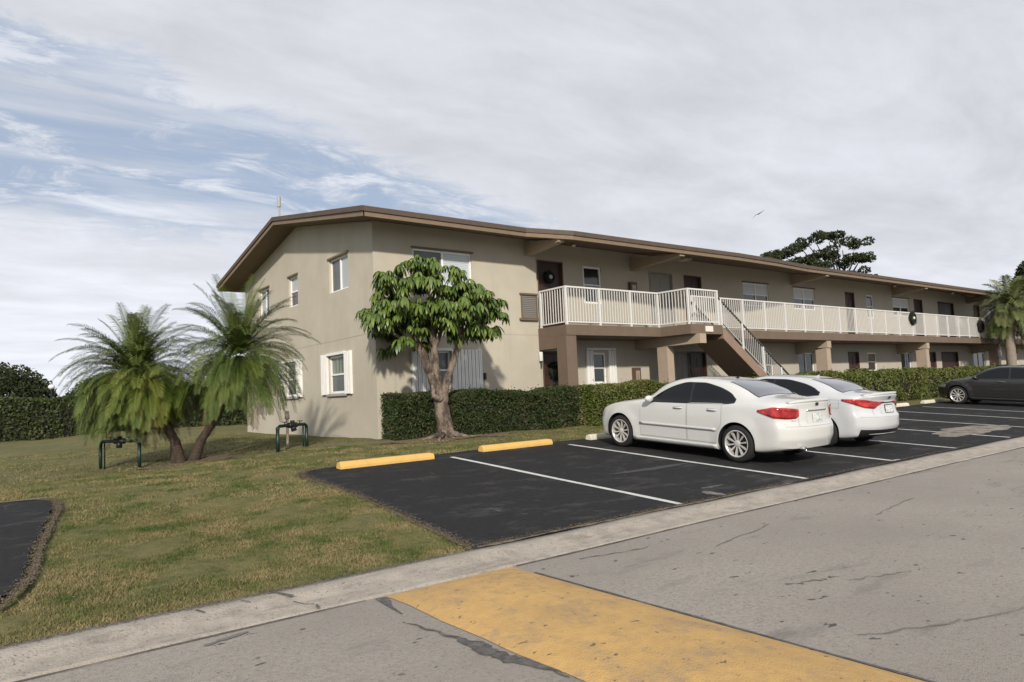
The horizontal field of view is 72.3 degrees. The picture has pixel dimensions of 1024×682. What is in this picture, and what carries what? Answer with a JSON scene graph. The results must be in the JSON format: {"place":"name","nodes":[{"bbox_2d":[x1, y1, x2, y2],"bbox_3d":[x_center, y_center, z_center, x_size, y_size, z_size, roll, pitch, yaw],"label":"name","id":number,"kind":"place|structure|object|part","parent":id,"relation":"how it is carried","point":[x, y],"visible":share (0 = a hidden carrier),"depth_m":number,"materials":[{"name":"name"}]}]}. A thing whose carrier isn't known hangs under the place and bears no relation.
{"place":"outdoors","nodes":[
{"label":"outdoors","id":0,"kind":"place"},
{"bbox_2d":[0,396,1016,646],"bbox_3d":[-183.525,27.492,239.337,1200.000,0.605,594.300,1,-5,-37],"label":"lawn","id":1,"kind":"structure","parent":0,"point":[26,448],"depth_m":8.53,"materials":[{"name":"green plant"}]},
{"bbox_2d":[0,499,53,596],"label":"side lot","id":2,"kind":"structure","parent":1,"relation":"on","point":[21,522],"depth_m":7.41,"materials":[{"name":"black asphalt"}]},
{"bbox_2d":[0,361,57,398],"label":"dome tree","id":3,"kind":"object","parent":1,"relation":"on","point":[25,384],"visible":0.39,"depth_m":39.87,"materials":[{"name":"green plant"}]},
{"bbox_2d":[0,497,60,607],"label":"side lot edge","id":4,"kind":"object","parent":1,"relation":"on","point":[46,537],"visible":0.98,"depth_m":6.63,"materials":[{"name":"black asphalt"}]},
{"bbox_2d":[48,384,54,397],"bbox_3d":[-24.464,3.702,37.250,0.320,2.800,0.320,1,-5,-37],"label":"garden lamp","id":5,"kind":"object","parent":1,"relation":"on","point":[51,387],"visible":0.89,"depth_m":37.28,"materials":[{"name":"white metal"}]},
{"bbox_2d":[65,372,116,394],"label":"dome tree","id":6,"kind":"object","parent":1,"relation":"on","point":[82,389],"visible":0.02,"depth_m":42.41,"materials":[{"name":"green plant"}]},
{"bbox_2d":[99,436,140,468],"bbox_3d":[-8.195,2.351,14.641,1.187,0.720,0.164,-4,-5,21],"label":"pipe stand","id":7,"kind":"object","parent":1,"relation":"on","point":[118,441],"visible":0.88,"depth_m":14.62,"materials":[{"name":"black paint"}]},
{"bbox_2d":[0,390,246,441],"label":"hedge","id":8,"kind":"object","parent":1,"relation":"on","point":[27,418],"visible":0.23,"depth_m":33.83,"materials":[{"name":"green plant"}]},
{"bbox_2d":[50,302,206,463],"bbox_3d":[-8.228,0.916,15.157,3.040,3.614,3.218,1,-5,-37],"label":"date palm","id":9,"kind":"object","parent":1,"relation":"on","point":[137,348],"visible":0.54,"depth_m":14.71,"materials":[{"name":"green plant"}]},
{"bbox_2d":[136,453,233,469],"bbox_3d":[-6.717,2.491,14.475,1.794,0.156,1.915,-1,-5,-24],"label":"mulch bed","id":10,"kind":"object","parent":1,"relation":"on","point":[210,458],"visible":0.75,"depth_m":14.45,"materials":[{"name":"brown soil"}]},
{"bbox_2d":[157,274,320,460],"bbox_3d":[-5.715,0.625,14.833,3.084,3.947,3.082,-4,-5,21],"label":"date palm","id":11,"kind":"object","parent":1,"relation":"on","point":[240,371],"visible":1,"depth_m":14.39,"materials":[{"name":"green plant"}]},
{"bbox_2d":[276,411,308,452],"bbox_3d":[-4.712,1.942,15.028,0.490,0.880,0.986,-2,-4,-5],"label":"pipe stand","id":12,"kind":"object","parent":1,"relation":"on","point":[292,424],"visible":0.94,"depth_m":15.25,"materials":[{"name":"black paint"}]},
{"bbox_2d":[234,438,432,457],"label":"bare soil","id":13,"kind":"structure","parent":1,"relation":"on","point":[326,445],"depth_m":15.18,"materials":[{"name":"brown soil"}]},
{"bbox_2d":[354,254,509,440],"bbox_3d":[-1.800,0.183,16.474,3.589,4.417,2.424,-3,-4,0],"label":"umbrella tree","id":14,"kind":"object","parent":1,"relation":"on","point":[473,308],"visible":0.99,"depth_m":16.22,"materials":[{"name":"green plant"}]},
{"bbox_2d":[379,432,509,442],"bbox_3d":[-1.482,2.244,16.246,3.414,0.078,1.292,1,-5,-37],"label":"mulch bed","id":15,"kind":"object","parent":1,"relation":"on","point":[462,437],"visible":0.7,"depth_m":15.92,"materials":[{"name":"brown soil"}]},
{"bbox_2d":[380,383,579,440],"bbox_3d":[-0.656,1.806,17.880,5.499,1.476,1.450,0,-5,-34],"label":"hedge","id":16,"kind":"object","parent":1,"relation":"on","point":[406,416],"visible":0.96,"depth_m":17.46,"materials":[{"name":"green plant"}]},
{"bbox_2d":[0,433,965,673],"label":"debris","id":17,"kind":"object","parent":1,"relation":"on","point":[301,474],"visible":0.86,"depth_m":7.29,"materials":[{"name":"brown plant"}]},
{"bbox_2d":[216,196,1023,438],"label":"apartment building","id":18,"kind":"structure","parent":1,"relation":"on","point":[613,309],"depth_m":21.73,"materials":[{"name":"beige paint"}]},
{"bbox_2d":[259,285,269,316],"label":"window","id":19,"kind":"structure","parent":18,"relation":"in","point":[266,303],"depth_m":24.06,"materials":[{"name":"white glass"}]},
{"bbox_2d":[283,360,297,398],"bbox_3d":[-6.826,1.191,21.754,0.175,1.200,1.200,1,-5,-37],"label":"window","id":20,"kind":"structure","parent":18,"relation":"in","point":[288,397],"depth_m":21.88,"materials":[{"name":"white glass"}]},
{"bbox_2d":[287,272,297,306],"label":"window","id":21,"kind":"structure","parent":18,"relation":"in","point":[293,281],"depth_m":21.87,"materials":[{"name":"white glass"}]},
{"bbox_2d":[326,351,347,396],"bbox_3d":[-4.723,0.900,19.010,0.175,1.180,1.280,1,-5,-37],"label":"window","id":22,"kind":"structure","parent":18,"relation":"in","point":[336,362],"depth_m":19.14,"materials":[{"name":"white glass"}]},
{"bbox_2d":[327,250,348,292],"bbox_3d":[-4.676,-1.851,19.044,0.155,0.978,1.360,1,-5,-37],"label":"window","id":23,"kind":"structure","parent":18,"relation":"in","point":[339,266],"depth_m":19.16,"materials":[{"name":"white glass"}]},
{"bbox_2d":[411,246,472,285],"bbox_3d":[-1.839,-1.935,18.626,1.920,1.008,0.135,1,-5,-37],"label":"window","id":24,"kind":"structure","parent":18,"relation":"in","point":[460,260],"depth_m":18.78,"materials":[{"name":"white glass"}]},
{"bbox_2d":[438,351,450,388],"bbox_3d":[-1.840,0.734,18.345,0.650,1.048,0.155,1,-5,-37],"label":"window","id":25,"kind":"structure","parent":18,"relation":"in","point":[444,356],"depth_m":18.46,"materials":[{"name":"white glass"}]},
{"bbox_2d":[544,270,554,283],"bbox_3d":[1.145,-1.928,21.120,0.447,0.439,0.172,1,-5,-37],"label":"wreath","id":26,"kind":"object","parent":18,"relation":"attached to","point":[549,274],"visible":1,"depth_m":21.07,"materials":[{"name":"black plant"}]},
{"bbox_2d":[542,351,558,386],"bbox_3d":[1.289,1.377,20.951,0.980,2.140,0.133,1,-5,-37],"label":"door","id":27,"kind":"structure","parent":18,"relation":"in","point":[548,356],"depth_m":20.88,"materials":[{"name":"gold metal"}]},
{"bbox_2d":[537,260,564,327],"bbox_3d":[1.150,-1.367,21.145,1.020,2.090,0.133,1,-5,-37],"label":"door","id":28,"kind":"structure","parent":18,"relation":"in","point":[543,266],"depth_m":21.21,"materials":[{"name":"brown metal"}]},
{"bbox_2d":[548,361,557,380],"bbox_3d":[1.325,0.896,20.971,0.610,0.609,0.182,1,-5,-37],"label":"wreath","id":29,"kind":"object","parent":18,"relation":"attached to","point":[553,365],"visible":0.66,"depth_m":20.86,"materials":[{"name":"black plant"}]},
{"bbox_2d":[582,266,600,303],"bbox_3d":[2.514,-1.764,22.232,0.776,1.176,0.060,1,-5,-37],"label":"window","id":30,"kind":"structure","parent":18,"relation":"in","point":[591,275],"depth_m":22.24,"materials":[{"name":"white glass"}]},
{"bbox_2d":[593,353,605,383],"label":"window","id":31,"kind":"structure","parent":18,"relation":"in","point":[599,358],"depth_m":22.14,"materials":[{"name":"white glass"}]},
{"bbox_2d":[648,271,675,326],"bbox_3d":[5.140,-1.317,24.199,1.230,2.090,0.133,1,-5,-37],"label":"door","id":32,"kind":"structure","parent":18,"relation":"in","point":[658,282],"depth_m":24.30,"materials":[{"name":"metal"}]},
{"bbox_2d":[675,351,691,379],"bbox_3d":[5.998,1.437,24.555,0.780,2.140,0.133,1,-5,-37],"label":"door","id":33,"kind":"structure","parent":18,"relation":"in","point":[683,361],"depth_m":24.66,"materials":[{"name":"grey metal"}]},
{"bbox_2d":[683,275,702,323],"bbox_3d":[6.509,-1.300,25.247,0.980,2.090,0.133,1,-5,-37],"label":"door","id":34,"kind":"structure","parent":18,"relation":"in","point":[689,281],"depth_m":25.36,"materials":[{"name":"brown metal"}]},
{"bbox_2d":[690,351,707,376],"bbox_3d":[6.649,1.445,25.053,0.940,2.140,0.133,1,-5,-37],"label":"door","id":35,"kind":"structure","parent":18,"relation":"in","point":[698,358],"depth_m":25.18,"materials":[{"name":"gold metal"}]},
{"bbox_2d":[742,281,768,306],"bbox_3d":[9.595,-1.842,27.642,1.800,0.948,0.125,1,-5,-37],"label":"window","id":36,"kind":"structure","parent":18,"relation":"in","point":[758,291],"depth_m":27.65,"materials":[{"name":"white glass"}]},
{"bbox_2d":[765,353,772,375],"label":"window","id":37,"kind":"structure","parent":18,"relation":"in","point":[766,353],"depth_m":27.85,"materials":[{"name":"white glass"}]},
{"bbox_2d":[792,286,814,309],"bbox_3d":[12.394,-1.807,29.784,1.750,0.948,0.125,1,-5,-37],"label":"window","id":38,"kind":"structure","parent":18,"relation":"in","point":[801,296],"depth_m":29.83,"materials":[{"name":"white glass"}]},
{"bbox_2d":[798,351,814,372],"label":"window","id":39,"kind":"structure","parent":18,"relation":"in","point":[805,359],"depth_m":29.49,"materials":[{"name":"white glass"}]},
{"bbox_2d":[845,292,854,333],"bbox_3d":[15.463,-1.187,32.100,0.830,2.090,0.133,1,-5,-37],"label":"door","id":40,"kind":"structure","parent":18,"relation":"in","point":[849,296],"depth_m":32.20,"materials":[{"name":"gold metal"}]},
{"bbox_2d":[848,352,859,368],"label":"door","id":41,"kind":"structure","parent":18,"relation":"in","point":[853,357],"depth_m":32.00,"materials":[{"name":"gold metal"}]},
{"bbox_2d":[866,295,873,317],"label":"window","id":42,"kind":"structure","parent":18,"relation":"in","point":[869,300],"depth_m":33.35,"materials":[{"name":"white glass"}]},
{"bbox_2d":[867,353,876,370],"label":"window","id":43,"kind":"structure","parent":18,"relation":"in","point":[872,365],"depth_m":32.99,"materials":[{"name":"white glass"}]},
{"bbox_2d":[892,296,909,316],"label":"window","id":44,"kind":"structure","parent":18,"relation":"in","point":[899,304],"depth_m":35.32,"materials":[{"name":"white glass"}]},
{"bbox_2d":[901,352,910,368],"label":"window","id":45,"kind":"structure","parent":18,"relation":"in","point":[905,357],"depth_m":35.17,"materials":[{"name":"white glass"}]},
{"bbox_2d":[908,311,916,325],"bbox_3d":[18.657,-1.067,32.646,0.722,0.711,0.214,1,-5,-37],"label":"wreath","id":46,"kind":"object","parent":18,"relation":"hanging from","point":[912,320],"visible":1,"depth_m":32.55,"materials":[{"name":"black plant"}]},
{"bbox_2d":[913,299,923,335],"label":"door","id":47,"kind":"structure","parent":18,"relation":"in","point":[918,308],"depth_m":36.55,"materials":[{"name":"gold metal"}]},
{"bbox_2d":[929,352,936,367],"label":"door","id":48,"kind":"structure","parent":18,"relation":"in","point":[933,362],"depth_m":37.11,"materials":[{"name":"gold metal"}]},
{"bbox_2d":[937,301,956,336],"bbox_3d":[23.820,-1.082,38.496,2.080,2.090,0.133,1,-5,-37],"label":"door","id":49,"kind":"structure","parent":18,"relation":"in","point":[944,308],"depth_m":38.65,"materials":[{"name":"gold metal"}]},
{"bbox_2d":[941,352,958,367],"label":"door","id":50,"kind":"structure","parent":18,"relation":"in","point":[949,359],"depth_m":38.43,"materials":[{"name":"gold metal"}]},
{"bbox_2d":[973,305,980,337],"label":"door","id":51,"kind":"structure","parent":18,"relation":"in","point":[975,307],"depth_m":41.29,"materials":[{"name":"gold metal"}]},
{"bbox_2d":[973,352,984,366],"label":"window","id":52,"kind":"structure","parent":18,"relation":"in","point":[979,360],"depth_m":40.92,"materials":[{"name":"white glass"}]},
{"bbox_2d":[977,320,984,332],"bbox_3d":[25.107,-0.789,37.567,0.782,0.807,0.280,1,-5,-37],"label":"wreath","id":53,"kind":"object","parent":18,"relation":"hanging from","point":[980,326],"visible":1,"depth_m":37.44,"materials":[{"name":"green plant"}]},
{"bbox_2d":[576,373,805,425],"bbox_3d":[5.973,1.753,21.426,9.690,1.567,1.098,0,-5,-33],"label":"hedge","id":54,"kind":"object","parent":1,"relation":"on","point":[596,400],"visible":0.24,"depth_m":19.03,"materials":[{"name":"green plant"}]},
{"bbox_2d":[760,229,877,274],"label":"spreading tree","id":55,"kind":"object","parent":1,"relation":"on","point":[814,257],"visible":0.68,"depth_m":60.70,"materials":[{"name":"leaf"},{"name":"bark"}]},
{"bbox_2d":[792,363,1021,400],"bbox_3d":[21.456,1.865,33.306,29.575,1.627,1.348,1,-5,-38],"label":"hedge","id":56,"kind":"object","parent":1,"relation":"on","point":[905,384],"visible":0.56,"depth_m":28.70,"materials":[{"name":"green plant"}]},
{"bbox_2d":[970,274,1023,365],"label":"queen palm","id":57,"kind":"object","parent":1,"relation":"on","point":[1007,320],"visible":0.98,"depth_m":36.67,"materials":[{"name":"green plant"}]},
{"bbox_2d":[1012,260,1023,292],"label":"leafy tree","id":58,"kind":"object","parent":1,"relation":"on","point":[1019,272],"visible":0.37,"depth_m":61.48,"materials":[{"name":"green plant"}]},
{"bbox_2d":[0,0,1023,397],"label":"sky","id":59,"kind":"structure","parent":0,"point":[145,145],"materials":[{"name":"white"}]},
{"bbox_2d":[19,447,1023,681],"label":"road","id":60,"kind":"structure","parent":0,"point":[839,539],"depth_m":5.04,"materials":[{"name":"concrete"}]},
{"bbox_2d":[375,597,569,676],"bbox_3d":[-0.218,1.869,4.306,0.262,0.001,2.801,1,-5,-37],"label":"tar patch","id":61,"kind":"object","parent":60,"relation":"on","point":[482,647],"visible":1,"depth_m":4.19,"materials":[{"name":"grey asphalt"}]},
{"bbox_2d":[0,436,1023,681],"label":"kerb","id":62,"kind":"structure","parent":60,"relation":"on","point":[42,656],"depth_m":5.79,"materials":[{"name":"concrete"}]},
{"bbox_2d":[14,447,1022,681],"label":"kerb crack","id":63,"kind":"object","parent":62,"relation":"on","point":[287,594],"visible":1,"depth_m":5.44,"materials":[{"name":"grey concrete"}]},
{"bbox_2d":[204,498,1023,674],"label":"road crack","id":64,"kind":"object","parent":60,"relation":"on","point":[231,636],"visible":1,"depth_m":4.66,"materials":[{"name":"grey asphalt"}]},
{"bbox_2d":[385,567,924,681],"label":"speed hump","id":65,"kind":"object","parent":60,"relation":"on","point":[584,633],"visible":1,"depth_m":4.18,"materials":[{"name":"yellow paint"}]},
{"bbox_2d":[534,572,935,681],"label":"hump seam","id":66,"kind":"object","parent":60,"relation":"on","point":[903,673],"visible":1,"depth_m":4.37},
{"bbox_2d":[304,400,1023,548],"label":"parking lot","id":67,"kind":"structure","parent":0,"point":[479,503],"depth_m":11.00,"materials":[{"name":"black asphalt"}]},
{"bbox_2d":[336,453,434,468],"bbox_3d":[-2.171,2.081,12.231,1.830,0.115,0.166,1,-2,-39],"label":"wheel stop","id":68,"kind":"object","parent":67,"relation":"on","point":[380,461],"visible":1,"depth_m":12.12,"materials":[{"name":"yellow paint"}]},
{"bbox_2d":[478,439,552,451],"bbox_3d":[0.099,2.117,14.283,1.830,0.115,0.166,1,-2,-39],"label":"wheel stop","id":69,"kind":"object","parent":67,"relation":"on","point":[505,446],"visible":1,"depth_m":14.16,"materials":[{"name":"yellow paint"}]},
{"bbox_2d":[297,473,791,548],"bbox_3d":[0.153,2.089,10.628,5.600,0.366,5.540,1,-5,-37],"label":"lot edge","id":70,"kind":"object","parent":67,"relation":"on","point":[511,540],"visible":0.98,"depth_m":8.09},
{"bbox_2d":[451,457,683,503],"bbox_3d":[0.499,2.089,10.867,0.114,0.354,5.301,1,-5,-37],"label":"parking line","id":71,"kind":"object","parent":67,"relation":"on","point":[659,499],"visible":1,"depth_m":10.28,"materials":[{"name":"white paint"}]},
{"bbox_2d":[586,433,611,439],"bbox_3d":[2.408,2.149,16.152,1.830,0.115,0.165,1,-2,-39],"label":"wheel stop","id":72,"kind":"object","parent":67,"relation":"on","point":[596,436],"visible":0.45,"depth_m":15.68,"materials":[{"name":"white paint"}]},
{"bbox_2d":[613,462,689,473],"bbox_3d":[2.355,2.095,11.557,1.918,0.013,0.199,1,-5,-37],"label":"worn patch","id":73,"kind":"object","parent":67,"relation":"on","point":[657,467],"visible":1,"depth_m":11.52,"materials":[{"name":"grey asphalt"}]},
{"bbox_2d":[567,444,806,478],"bbox_3d":[2.817,2.118,12.641,0.113,0.354,5.301,1,-5,-37],"label":"parking line","id":74,"kind":"object","parent":67,"relation":"on","point":[691,461],"visible":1,"depth_m":12.16,"materials":[{"name":"white paint"}]},
{"bbox_2d":[702,491,724,494],"bbox_3d":[2.702,2.046,9.423,0.211,0.026,0.382,1,-5,-37],"label":"worn patch","id":75,"kind":"object","parent":67,"relation":"on","point":[710,492],"visible":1,"depth_m":9.41,"materials":[{"name":"grey asphalt"}]},
{"bbox_2d":[703,484,723,488],"bbox_3d":[2.854,2.057,9.926,0.522,0.006,0.097,1,-5,-37],"label":"worn patch","id":76,"kind":"object","parent":67,"relation":"on","point":[712,486],"visible":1,"depth_m":9.91,"materials":[{"name":"grey asphalt"}]},
{"bbox_2d":[602,376,832,461],"bbox_3d":[3.777,1.403,13.767,2.142,1.475,4.730,1,-2,-37],"label":"sedan","id":77,"kind":"object","parent":67,"relation":"on","point":[740,419],"visible":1,"depth_m":12.49,"materials":[{"name":"white paint"}]},
{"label":"door","id":78,"kind":"part","parent":77,"relation":"part of","materials":[{"name":"white paint"}]},
{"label":"side window","id":79,"kind":"part","parent":77,"relation":"part of","materials":[{"name":"black glass"}]},
{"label":"door","id":80,"kind":"part","parent":77,"relation":"part of","materials":[{"name":"white paint"}]},
{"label":"side window","id":81,"kind":"part","parent":77,"relation":"part of","materials":[{"name":"black glass"}]},
{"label":"rear window","id":82,"kind":"part","parent":77,"relation":"part of","materials":[{"name":"grey glass"}]},
{"bbox_2d":[754,374,898,446],"bbox_3d":[6.102,1.454,15.714,2.069,1.440,4.642,1,-2,-37],"label":"sedan","id":83,"kind":"object","parent":67,"relation":"on","point":[859,413],"visible":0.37,"depth_m":13.88,"materials":[{"name":"white metal"}]},
{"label":"side window","id":84,"kind":"part","parent":83,"relation":"part of","materials":[{"name":"black glass"}]},
{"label":"rear window","id":85,"kind":"part","parent":83,"relation":"part of","materials":[{"name":"grey glass"}]},
{"bbox_2d":[808,451,900,460],"bbox_3d":[5.139,2.147,14.410,0.284,0.354,5.316,1,-5,-37],"label":"parking line","id":86,"kind":"object","parent":67,"relation":"on","point":[853,456],"visible":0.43,"depth_m":12.79,"materials":[{"name":"white paint"}]},
{"bbox_2d":[896,403,908,406],"bbox_3d":[13.681,2.296,25.032,1.830,0.115,0.166,1,-2,-37],"label":"wheel stop","id":87,"kind":"object","parent":67,"relation":"on","point":[902,404],"visible":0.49,"depth_m":25.20,"materials":[{"name":"white paint"}]},
{"bbox_2d":[870,440,953,447],"bbox_3d":[7.193,2.173,15.990,0.114,0.354,5.301,1,-5,-37],"label":"parking line","id":88,"kind":"object","parent":67,"relation":"on","point":[914,444],"visible":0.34,"depth_m":14.46,"materials":[{"name":"white paint"}]},
{"bbox_2d":[920,399,944,403],"bbox_3d":[16.369,2.334,27.279,1.830,0.115,0.166,1,-2,-37],"label":"wheel stop","id":89,"kind":"object","parent":67,"relation":"on","point":[931,401],"visible":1,"depth_m":27.12,"materials":[{"name":"white paint"}]},
{"bbox_2d":[904,429,1001,436],"bbox_3d":[9.496,2.202,17.753,0.113,0.354,5.301,1,-5,-37],"label":"parking line","id":90,"kind":"object","parent":67,"relation":"on","point":[971,434],"visible":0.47,"depth_m":16.23,"materials":[{"name":"white paint"}]},
{"bbox_2d":[905,419,1017,426],"bbox_3d":[11.757,2.230,19.483,0.112,0.354,5.301,1,-5,-37],"label":"parking line","id":91,"kind":"object","parent":67,"relation":"on","point":[955,422],"visible":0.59,"depth_m":19.11,"materials":[{"name":"white paint"}]},
{"bbox_2d":[900,411,1023,418],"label":"parking line","id":92,"kind":"object","parent":67,"relation":"on","point":[956,414],"visible":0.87,"depth_m":21.67,"materials":[{"name":"white paint"}]},
{"bbox_2d":[932,425,1010,436],"bbox_3d":[11.242,2.182,17.224,4.184,0.072,1.083,1,-5,-37],"label":"worn patch","id":93,"kind":"object","parent":67,"relation":"on","point":[959,431],"visible":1,"depth_m":17.09,"materials":[{"name":"grey asphalt"}]},
{"bbox_2d":[938,365,1023,403],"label":"sedan","id":94,"kind":"object","parent":67,"relation":"on","point":[1002,383],"visible":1,"depth_m":25.47,"materials":[{"name":"grey paint"}]},
{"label":"side window","id":95,"kind":"part","parent":94,"relation":"part of","materials":[{"name":"black glass"}]},
{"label":"door","id":96,"kind":"part","parent":94,"relation":"part of","materials":[{"name":"grey paint"}]},
{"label":"door","id":97,"kind":"part","parent":94,"relation":"part of","materials":[{"name":"grey paint"}]},
{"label":"side window","id":98,"kind":"part","parent":94,"relation":"part of","materials":[{"name":"black glass"}]}
]}

